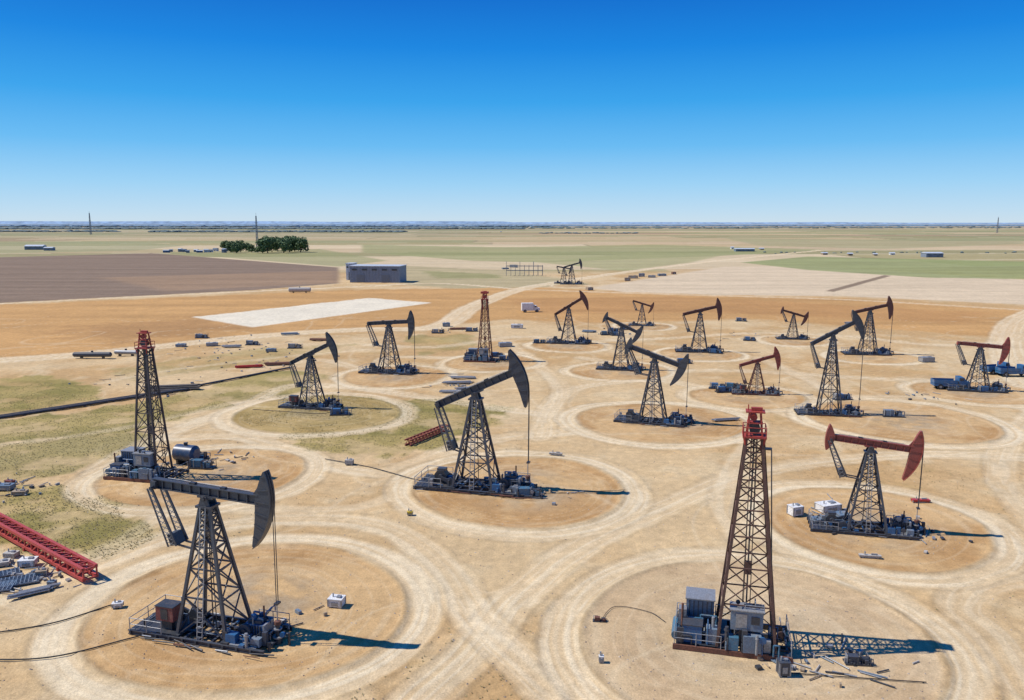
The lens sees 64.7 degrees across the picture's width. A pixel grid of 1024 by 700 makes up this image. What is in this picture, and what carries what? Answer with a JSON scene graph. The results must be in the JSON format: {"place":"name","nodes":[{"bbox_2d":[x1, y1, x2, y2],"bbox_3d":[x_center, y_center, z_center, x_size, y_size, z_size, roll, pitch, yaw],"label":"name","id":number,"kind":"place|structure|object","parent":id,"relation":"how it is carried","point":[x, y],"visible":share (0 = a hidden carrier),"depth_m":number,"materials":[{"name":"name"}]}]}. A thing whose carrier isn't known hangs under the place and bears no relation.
{"place":"outdoors","nodes":[
{"label":"outdoors","id":0,"kind":"place"},
{"bbox_2d":[24,245,46,249],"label":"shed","id":1,"kind":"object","parent":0,"point":[33,247],"visible":1,"depth_m":910.89,"materials":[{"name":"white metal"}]},
{"bbox_2d":[349,264,406,282],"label":"warehouse","id":2,"kind":"structure","parent":0,"point":[377,273],"depth_m":410.25,"materials":[{"name":"metal"}]},
{"bbox_2d":[356,274,364,282],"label":"door","id":3,"kind":"structure","parent":2,"relation":"in","point":[360,277],"depth_m":410.92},
{"bbox_2d":[381,275,389,282],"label":"door","id":4,"kind":"structure","parent":2,"relation":"in","point":[385,278],"depth_m":409.47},
{"bbox_2d":[0,224,1023,699],"bbox_3d":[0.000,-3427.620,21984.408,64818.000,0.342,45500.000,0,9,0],"label":"ground","id":5,"kind":"structure","parent":0,"point":[586,562],"depth_m":103.30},
{"bbox_2d":[0,558,10,566],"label":"equipment box","id":6,"kind":"object","parent":5,"relation":"on","point":[5,562],"visible":1,"depth_m":71.38,"materials":[{"name":"metal"}]},
{"bbox_2d":[0,482,15,490],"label":"equipment box","id":7,"kind":"object","parent":5,"relation":"on","point":[7,486],"visible":1,"depth_m":91.54,"materials":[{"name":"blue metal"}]},
{"bbox_2d":[0,579,16,591],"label":"steel grating","id":8,"kind":"object","parent":5,"relation":"on","point":[5,588],"visible":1,"depth_m":66.90,"materials":[{"name":"grey metal"}]},
{"bbox_2d":[0,567,19,577],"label":"steel grating","id":9,"kind":"object","parent":5,"relation":"on","point":[4,573],"visible":1,"depth_m":69.69,"materials":[{"name":"grey metal"}]},
{"bbox_2d":[2,548,19,558],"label":"equipment box","id":10,"kind":"object","parent":5,"relation":"on","point":[12,554],"visible":0.98,"depth_m":73.11,"materials":[{"name":"metal"}]},
{"bbox_2d":[0,573,39,586],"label":"steel grating","id":11,"kind":"object","parent":5,"relation":"on","point":[25,579],"visible":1,"depth_m":68.23,"materials":[{"name":"grey metal"}]},
{"bbox_2d":[11,488,28,495],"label":"equipment box","id":12,"kind":"object","parent":5,"relation":"on","point":[16,491],"visible":1,"depth_m":89.87,"materials":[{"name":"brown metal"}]},
{"bbox_2d":[17,555,38,567],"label":"equipment box","id":13,"kind":"object","parent":5,"relation":"on","point":[28,561],"visible":0.99,"depth_m":71.20,"materials":[{"name":"white paint"}]},
{"bbox_2d":[7,582,60,599],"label":"pipe bundle","id":14,"kind":"object","parent":5,"relation":"on","point":[31,591],"visible":1,"depth_m":65.89,"materials":[{"name":"metal"}]},
{"bbox_2d":[35,566,48,576],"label":"equipment box","id":15,"kind":"object","parent":5,"relation":"on","point":[43,571],"visible":1,"depth_m":69.30,"materials":[{"name":"grey metal"}]},
{"bbox_2d":[0,512,98,581],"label":"truss boom","id":16,"kind":"object","parent":5,"relation":"on","point":[23,533],"visible":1,"depth_m":72.46,"materials":[{"name":"metal"}]},
{"bbox_2d":[0,604,110,632],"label":"power cable","id":17,"kind":"object","parent":5,"relation":"on","point":[55,621],"visible":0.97,"depth_m":61.24,"materials":[{"name":"rubber"}]},
{"bbox_2d":[0,635,138,659],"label":"power cable","id":18,"kind":"object","parent":5,"relation":"on","point":[71,652],"visible":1,"depth_m":56.86,"materials":[{"name":"rubber"}]},
{"bbox_2d":[72,351,111,358],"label":"storage tank","id":19,"kind":"object","parent":5,"relation":"on","point":[81,355],"visible":1,"depth_m":180.52,"materials":[{"name":"metal"}]},
{"bbox_2d":[0,388,191,418],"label":"pipeline","id":20,"kind":"object","parent":5,"relation":"on","point":[27,412],"visible":0.84,"depth_m":133.39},
{"bbox_2d":[111,599,123,608],"bbox_3d":[-31.100,19.964,63.736,0.800,0.750,0.500,-2,9,-13],"label":"equipment box","id":21,"kind":"object","parent":5,"relation":"on","point":[117,604],"visible":1,"depth_m":63.59,"materials":[{"name":"white paint"}]},
{"bbox_2d":[114,349,136,355],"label":"storage tank","id":22,"kind":"object","parent":5,"relation":"on","point":[125,351],"visible":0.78,"depth_m":184.01,"materials":[{"name":"metal"}]},
{"bbox_2d":[103,330,189,482],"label":"derrick","id":23,"kind":"object","parent":5,"relation":"on","point":[134,463],"visible":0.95,"depth_m":95.01,"materials":[{"name":"grey metal"}]},
{"bbox_2d":[143,384,200,391],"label":"pipe bundle","id":24,"kind":"object","parent":5,"relation":"on","point":[180,386],"visible":0.68,"depth_m":146.14,"materials":[{"name":"grey metal"}]},
{"bbox_2d":[172,442,199,465],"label":"storage tank","id":25,"kind":"object","parent":5,"relation":"on","point":[183,452],"visible":0.91,"depth_m":101.00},
{"bbox_2d":[195,333,208,337],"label":"pump skid","id":26,"kind":"object","parent":5,"relation":"on","point":[199,335],"visible":1,"depth_m":212.25,"materials":[{"name":"grey metal"}]},
{"bbox_2d":[187,458,216,469],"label":"pump skid","id":27,"kind":"object","parent":5,"relation":"on","point":[195,463],"visible":1,"depth_m":99.70,"materials":[{"name":"metal"}]},
{"bbox_2d":[199,451,210,458],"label":"pump skid","id":28,"kind":"object","parent":5,"relation":"on","point":[203,455],"visible":0.3,"depth_m":103.40,"materials":[{"name":"metal"}]},
{"bbox_2d":[128,469,292,658],"bbox_3d":[-21.917,14.608,58.625,12.335,12.920,5.119,3,9,16],"label":"pumpjack","id":29,"kind":"object","parent":5,"relation":"on","point":[175,620],"visible":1,"depth_m":58.39,"materials":[{"name":"metal"}]},
{"bbox_2d":[225,241,236,251],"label":"tree","id":30,"kind":"object","parent":5,"relation":"on","point":[228,245],"visible":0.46,"depth_m":828.23,"materials":[{"name":"green plant"}]},
{"bbox_2d":[230,243,241,252],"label":"tree","id":31,"kind":"object","parent":5,"relation":"on","point":[236,248],"visible":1,"depth_m":807.61,"materials":[{"name":"green plant"}]},
{"bbox_2d":[200,367,288,385],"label":"pipeline","id":32,"kind":"object","parent":5,"relation":"on","point":[241,377],"visible":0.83,"depth_m":158.16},
{"bbox_2d":[235,364,263,367],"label":"pipe bundle","id":33,"kind":"object","parent":5,"relation":"on","point":[246,366],"visible":1,"depth_m":168.91,"materials":[{"name":"red paint"}]},
{"bbox_2d":[245,340,259,344],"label":"pump skid","id":34,"kind":"object","parent":5,"relation":"on","point":[249,342],"visible":1,"depth_m":200.48,"materials":[{"name":"grey metal"}]},
{"bbox_2d":[0,382,508,558],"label":"grass tufts","id":35,"kind":"object","parent":5,"relation":"on","point":[57,499],"visible":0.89,"depth_m":109.67,"materials":[{"name":"plant"}]},
{"bbox_2d":[253,238,266,252],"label":"tree","id":36,"kind":"object","parent":5,"relation":"on","point":[258,242],"visible":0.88,"depth_m":804.11,"materials":[{"name":"green plant"}]},
{"bbox_2d":[259,237,274,252],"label":"tree","id":37,"kind":"object","parent":5,"relation":"on","point":[265,243],"visible":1,"depth_m":804.58,"materials":[{"name":"green plant"}]},
{"bbox_2d":[266,239,277,251],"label":"tree","id":38,"kind":"object","parent":5,"relation":"on","point":[274,245],"visible":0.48,"depth_m":831.69,"materials":[{"name":"green plant"}]},
{"bbox_2d":[264,362,288,365],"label":"pipe bundle","id":39,"kind":"object","parent":5,"relation":"on","point":[276,363],"visible":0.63,"depth_m":172.09,"materials":[{"name":"metal"}]},
{"bbox_2d":[277,238,291,252],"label":"tree","id":40,"kind":"object","parent":5,"relation":"on","point":[284,244],"visible":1,"depth_m":806.14,"materials":[{"name":"green plant"}]},
{"bbox_2d":[281,236,295,251],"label":"tree","id":41,"kind":"object","parent":5,"relation":"on","point":[292,246],"visible":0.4,"depth_m":831.08,"materials":[{"name":"green plant"}]},
{"bbox_2d":[287,343,302,348],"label":"pump skid","id":42,"kind":"object","parent":5,"relation":"on","point":[293,346],"visible":1,"depth_m":195.15,"materials":[{"name":"metal"}]},
{"bbox_2d":[288,287,310,292],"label":"storage tank","id":43,"kind":"object","parent":5,"relation":"on","point":[299,289],"visible":1,"depth_m":350.34,"materials":[{"name":"metal"}]},
{"bbox_2d":[292,236,308,251],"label":"tree","id":44,"kind":"object","parent":5,"relation":"on","point":[302,242],"visible":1,"depth_m":828.81,"materials":[{"name":"green plant"}]},
{"bbox_2d":[278,332,343,410],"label":"pumpjack","id":45,"kind":"object","parent":5,"relation":"on","point":[295,402],"visible":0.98,"depth_m":131.89,"materials":[{"name":"metal"}]},
{"bbox_2d":[327,593,345,608],"bbox_3d":[-13.883,19.772,63.993,1.200,1.050,0.950,2,9,11],"label":"equipment box","id":46,"kind":"object","parent":5,"relation":"on","point":[338,601],"visible":1,"depth_m":63.69,"materials":[{"name":"white paint"}]},
{"bbox_2d":[329,407,351,415],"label":"pump skid","id":47,"kind":"object","parent":5,"relation":"on","point":[338,412],"visible":1,"depth_m":127.30,"materials":[{"name":"metal"}]},
{"bbox_2d":[345,457,353,464],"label":"equipment box","id":48,"kind":"object","parent":5,"relation":"on","point":[349,461],"visible":1,"depth_m":101.22,"materials":[{"name":"metal"}]},
{"bbox_2d":[345,262,356,279],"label":"annex","id":49,"kind":"object","parent":5,"relation":"on","point":[348,270],"visible":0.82,"depth_m":428.10,"materials":[{"name":"metal"}]},
{"bbox_2d":[325,458,419,480],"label":"power cable","id":50,"kind":"object","parent":5,"relation":"on","point":[374,468],"visible":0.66,"depth_m":99.53,"materials":[{"name":"rubber"}]},
{"bbox_2d":[358,310,418,374],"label":"pumpjack","id":51,"kind":"object","parent":5,"relation":"on","point":[405,369],"visible":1,"depth_m":162.29,"materials":[{"name":"metal"}]},
{"bbox_2d":[404,424,448,445],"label":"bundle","id":52,"kind":"object","parent":5,"relation":"on","point":[421,436],"visible":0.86,"depth_m":113.25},
{"bbox_2d":[439,390,460,393],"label":"pipe bundle","id":53,"kind":"object","parent":5,"relation":"on","point":[446,391],"visible":0.53,"depth_m":143.90,"materials":[{"name":"metal"}]},
{"bbox_2d":[442,380,471,383],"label":"pipe bundle","id":54,"kind":"object","parent":5,"relation":"on","point":[463,381],"visible":1,"depth_m":152.19,"materials":[{"name":"metal"}]},
{"bbox_2d":[448,375,475,378],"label":"pipe bundle","id":55,"kind":"object","parent":5,"relation":"on","point":[453,377],"visible":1,"depth_m":157.11,"materials":[{"name":"metal"}]},
{"bbox_2d":[465,327,477,331],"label":"pump skid","id":56,"kind":"object","parent":5,"relation":"on","point":[468,329],"visible":1,"depth_m":225.43,"materials":[{"name":"grey metal"}]},
{"bbox_2d":[413,349,536,498],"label":"pumpjack","id":57,"kind":"object","parent":5,"relation":"on","point":[509,483],"visible":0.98,"depth_m":90.93,"materials":[{"name":"metal"}]},
{"bbox_2d":[463,291,498,362],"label":"derrick","id":58,"kind":"object","parent":5,"relation":"on","point":[472,355],"visible":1,"depth_m":176.08,"materials":[{"name":"red metal"}]},
{"bbox_2d":[0,328,972,687],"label":"scrap debris","id":59,"kind":"object","parent":5,"relation":"on","point":[758,666],"visible":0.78,"depth_m":68.97,"materials":[{"name":"metal"}]},
{"bbox_2d":[498,342,511,346],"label":"equipment box","id":60,"kind":"object","parent":5,"relation":"on","point":[504,344],"visible":1,"depth_m":197.48,"materials":[{"name":"metal"}]},
{"bbox_2d":[0,226,1020,253],"bbox_3d":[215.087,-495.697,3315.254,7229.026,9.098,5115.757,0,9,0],"label":"woods","id":61,"kind":"object","parent":5,"relation":"on","point":[285,227],"visible":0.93,"depth_m":3844.83,"materials":[{"name":"plant"}]},
{"bbox_2d":[0,440,1020,699],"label":"stones","id":62,"kind":"object","parent":5,"relation":"on","point":[504,582],"visible":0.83,"depth_m":62.06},
{"bbox_2d":[0,224,1023,226],"bbox_3d":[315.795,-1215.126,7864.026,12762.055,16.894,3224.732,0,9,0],"label":"horizon woods","id":63,"kind":"object","parent":5,"relation":"on","point":[262,225],"visible":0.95,"depth_m":6498.13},
{"bbox_2d":[506,261,542,275],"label":"steel gantry","id":64,"kind":"object","parent":5,"relation":"on","point":[524,270],"visible":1,"depth_m":462.18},
{"bbox_2d":[515,486,544,497],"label":"pump skid","id":65,"kind":"object","parent":5,"relation":"on","point":[529,492],"visible":1,"depth_m":89.15,"materials":[{"name":"metal"}]},
{"bbox_2d":[521,303,539,312],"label":"parked truck","id":66,"kind":"object","parent":5,"relation":"on","point":[525,307],"visible":1,"depth_m":273.62,"materials":[{"name":"white paint"}]},
{"bbox_2d":[554,266,572,283],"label":"pumpjack","id":67,"kind":"object","parent":5,"relation":"on","point":[558,282],"visible":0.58,"depth_m":403.76,"materials":[{"name":"metal"}]},
{"bbox_2d":[546,290,590,344],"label":"pumpjack","id":68,"kind":"object","parent":5,"relation":"on","point":[580,340],"visible":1,"depth_m":202.51,"materials":[{"name":"metal"}]},
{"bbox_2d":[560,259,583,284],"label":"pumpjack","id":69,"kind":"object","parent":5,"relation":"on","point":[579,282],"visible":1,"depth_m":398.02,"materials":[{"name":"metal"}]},
{"bbox_2d":[593,615,606,622],"bbox_3d":[6.712,20.478,61.634,1.114,0.362,0.538,1,9,6],"label":"pump skid","id":70,"kind":"object","parent":5,"relation":"on","point":[598,619],"visible":1,"depth_m":61.48,"materials":[{"name":"metal"}]},
{"bbox_2d":[210,430,1019,699],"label":"dry weeds","id":71,"kind":"object","parent":5,"relation":"on","point":[535,616],"visible":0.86,"depth_m":64.61,"materials":[{"name":"beige plant"}]},
{"bbox_2d":[596,312,645,371],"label":"pumpjack","id":72,"kind":"object","parent":5,"relation":"on","point":[612,366],"visible":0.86,"depth_m":166.23,"materials":[{"name":"metal"}]},
{"bbox_2d":[599,606,664,621],"bbox_3d":[9.143,20.430,62.607,5.031,0.043,2.542,0,9,0],"label":"power cable","id":73,"kind":"object","parent":5,"relation":"on","point":[634,608],"visible":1,"depth_m":63.22,"materials":[{"name":"rubber"}]},
{"bbox_2d":[628,300,654,325],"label":"pumpjack","id":74,"kind":"object","parent":5,"relation":"on","point":[649,323],"visible":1,"depth_m":237.99,"materials":[{"name":"metal"}]},
{"bbox_2d":[613,338,691,427],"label":"pumpjack","id":75,"kind":"object","parent":5,"relation":"on","point":[675,419],"visible":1,"depth_m":121.57,"materials":[{"name":"metal"}]},
{"bbox_2d":[675,298,723,352],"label":"pumpjack","id":76,"kind":"object","parent":5,"relation":"on","point":[684,347],"visible":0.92,"depth_m":189.10,"materials":[{"name":"metal"}]},
{"bbox_2d":[708,382,724,388],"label":"pump skid","id":77,"kind":"object","parent":5,"relation":"on","point":[713,385],"visible":0.62,"depth_m":147.62,"materials":[{"name":"metal"}]},
{"bbox_2d":[710,348,722,353],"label":"pump skid","id":78,"kind":"object","parent":5,"relation":"on","point":[714,351],"visible":1,"depth_m":187.62,"materials":[{"name":"metal"}]},
{"bbox_2d":[715,385,732,392],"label":"pump skid","id":79,"kind":"object","parent":5,"relation":"on","point":[722,389],"visible":1,"depth_m":144.52,"materials":[{"name":"metal"}]},
{"bbox_2d":[711,417,739,421],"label":"pipe bundle","id":80,"kind":"object","parent":5,"relation":"on","point":[725,419],"visible":1,"depth_m":123.55,"materials":[{"name":"metal"}]},
{"bbox_2d":[671,404,792,663],"bbox_3d":[15.928,12.379,57.747,8.274,17.540,5.778,2,9,14],"label":"derrick","id":81,"kind":"object","parent":5,"relation":"on","point":[696,621],"visible":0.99,"depth_m":56.83,"materials":[{"name":"brown metal"}]},
{"bbox_2d":[725,382,742,388],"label":"pump skid","id":82,"kind":"object","parent":5,"relation":"on","point":[733,385],"visible":0.77,"depth_m":147.47,"materials":[{"name":"metal"}]},
{"bbox_2d":[743,336,756,340],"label":"pump skid","id":83,"kind":"object","parent":5,"relation":"on","point":[747,338],"visible":1,"depth_m":207.76,"materials":[{"name":"metal"}]},
{"bbox_2d":[731,347,782,395],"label":"pumpjack","id":84,"kind":"object","parent":5,"relation":"on","point":[741,389],"visible":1,"depth_m":142.61,"materials":[{"name":"brown metal"}]},
{"bbox_2d":[776,656,791,676],"bbox_3d":[18.210,21.163,54.186,0.800,1.350,0.700,0,9,0],"label":"equipment box","id":85,"kind":"object","parent":5,"relation":"on","point":[783,666],"visible":1,"depth_m":53.91,"materials":[{"name":"metal"}]},
{"bbox_2d":[775,306,809,339],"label":"pumpjack","id":86,"kind":"object","parent":5,"relation":"on","point":[801,336],"visible":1,"depth_m":210.21,"materials":[{"name":"metal"}]},
{"bbox_2d":[786,503,803,516],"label":"equipment box","id":87,"kind":"object","parent":5,"relation":"on","point":[795,509],"visible":1,"depth_m":83.56,"materials":[{"name":"white paint"}]},
{"bbox_2d":[814,500,841,513],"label":"equipment box","id":88,"kind":"object","parent":5,"relation":"on","point":[826,505],"visible":0.88,"depth_m":84.71,"materials":[{"name":"white paint"}]},
{"bbox_2d":[794,310,864,416],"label":"pumpjack","id":89,"kind":"object","parent":5,"relation":"on","point":[848,410],"visible":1,"depth_m":126.90,"materials":[{"name":"metal"}]},
{"bbox_2d":[831,393,852,400],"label":"pump skid","id":90,"kind":"object","parent":5,"relation":"on","point":[848,396],"visible":0.84,"depth_m":138.31,"materials":[{"name":"metal"}]},
{"bbox_2d":[836,510,850,519],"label":"equipment box","id":91,"kind":"object","parent":5,"relation":"on","point":[840,513],"visible":0.45,"depth_m":82.33,"materials":[{"name":"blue metal"}]},
{"bbox_2d":[842,650,873,666],"bbox_3d":[23.864,21.250,55.876,1.922,0.610,1.174,1,9,6],"label":"pump skid","id":92,"kind":"object","parent":5,"relation":"on","point":[849,658],"visible":1,"depth_m":55.49,"materials":[{"name":"metal"}]},
{"bbox_2d":[791,672,926,682],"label":"pipes","id":93,"kind":"object","parent":5,"relation":"on","point":[861,677],"visible":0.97,"depth_m":53.78,"materials":[{"name":"metal"}]},
{"bbox_2d":[807,424,925,540],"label":"pumpjack","id":94,"kind":"object","parent":5,"relation":"on","point":[899,527],"visible":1,"depth_m":78.61,"materials":[{"name":"metal"}]},
{"bbox_2d":[840,296,893,355],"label":"pumpjack","id":95,"kind":"object","parent":5,"relation":"on","point":[882,351],"visible":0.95,"depth_m":185.36,"materials":[{"name":"metal"}]},
{"bbox_2d":[858,551,881,558],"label":"equipment box","id":96,"kind":"object","parent":5,"relation":"on","point":[871,555],"visible":1,"depth_m":73.10,"materials":[{"name":"metal"}]},
{"bbox_2d":[881,409,904,417],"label":"pump skid","id":97,"kind":"object","parent":5,"relation":"on","point":[890,413],"visible":1,"depth_m":126.28,"materials":[{"name":"grey metal"}]},
{"bbox_2d":[890,516,925,532],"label":"pump skid","id":98,"kind":"object","parent":5,"relation":"on","point":[921,525],"visible":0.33,"depth_m":79.33,"materials":[{"name":"metal"}]},
{"bbox_2d":[918,356,934,361],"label":"equipment box","id":99,"kind":"object","parent":5,"relation":"on","point":[926,359],"visible":1,"depth_m":175.93,"materials":[{"name":"metal"}]},
{"bbox_2d":[930,375,970,389],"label":"parked truck","id":100,"kind":"object","parent":5,"relation":"on","point":[940,383],"visible":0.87,"depth_m":147.01,"materials":[{"name":"blue metal"}]},
{"bbox_2d":[944,337,1010,392],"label":"pumpjack","id":101,"kind":"object","parent":5,"relation":"on","point":[1005,352],"visible":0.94,"depth_m":145.17,"materials":[{"name":"metal"}]},
{"bbox_2d":[977,385,997,392],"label":"pump skid","id":102,"kind":"object","parent":5,"relation":"on","point":[985,388],"visible":1,"depth_m":144.56,"materials":[{"name":"metal"}]},
{"bbox_2d":[980,361,1009,374],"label":"parked truck","id":103,"kind":"object","parent":5,"relation":"on","point":[991,368],"visible":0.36,"depth_m":161.96,"materials":[{"name":"blue metal"}]},
{"bbox_2d":[995,364,1023,376],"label":"parked truck","id":104,"kind":"object","parent":5,"relation":"on","point":[1018,369],"visible":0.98,"depth_m":159.07,"materials":[{"name":"blue metal"}]},
{"bbox_2d":[0,221,1023,223],"bbox_3d":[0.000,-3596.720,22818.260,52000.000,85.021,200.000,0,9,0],"label":"hills","id":105,"kind":"structure","parent":0,"point":[240,222],"depth_m":22825.42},
{"bbox_2d":[0,0,1023,222],"label":"sky","id":106,"kind":"structure","parent":0,"point":[886,111],"materials":[{"name":"blue"}]},
{"bbox_2d":[734,248,754,250],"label":"warehouse","id":107,"kind":"structure","parent":0,"point":[744,249],"depth_m":857.31,"materials":[{"name":"white metal"}]},
{"bbox_2d":[910,496,930,502],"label":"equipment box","id":108,"kind":"object","parent":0,"point":[922,500],"visible":0.98,"depth_m":87.56,"materials":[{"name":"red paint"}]},
{"bbox_2d":[921,252,943,256],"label":"warehouse","id":109,"kind":"structure","parent":0,"point":[931,254],"depth_m":710.82,"materials":[{"name":"metal"}]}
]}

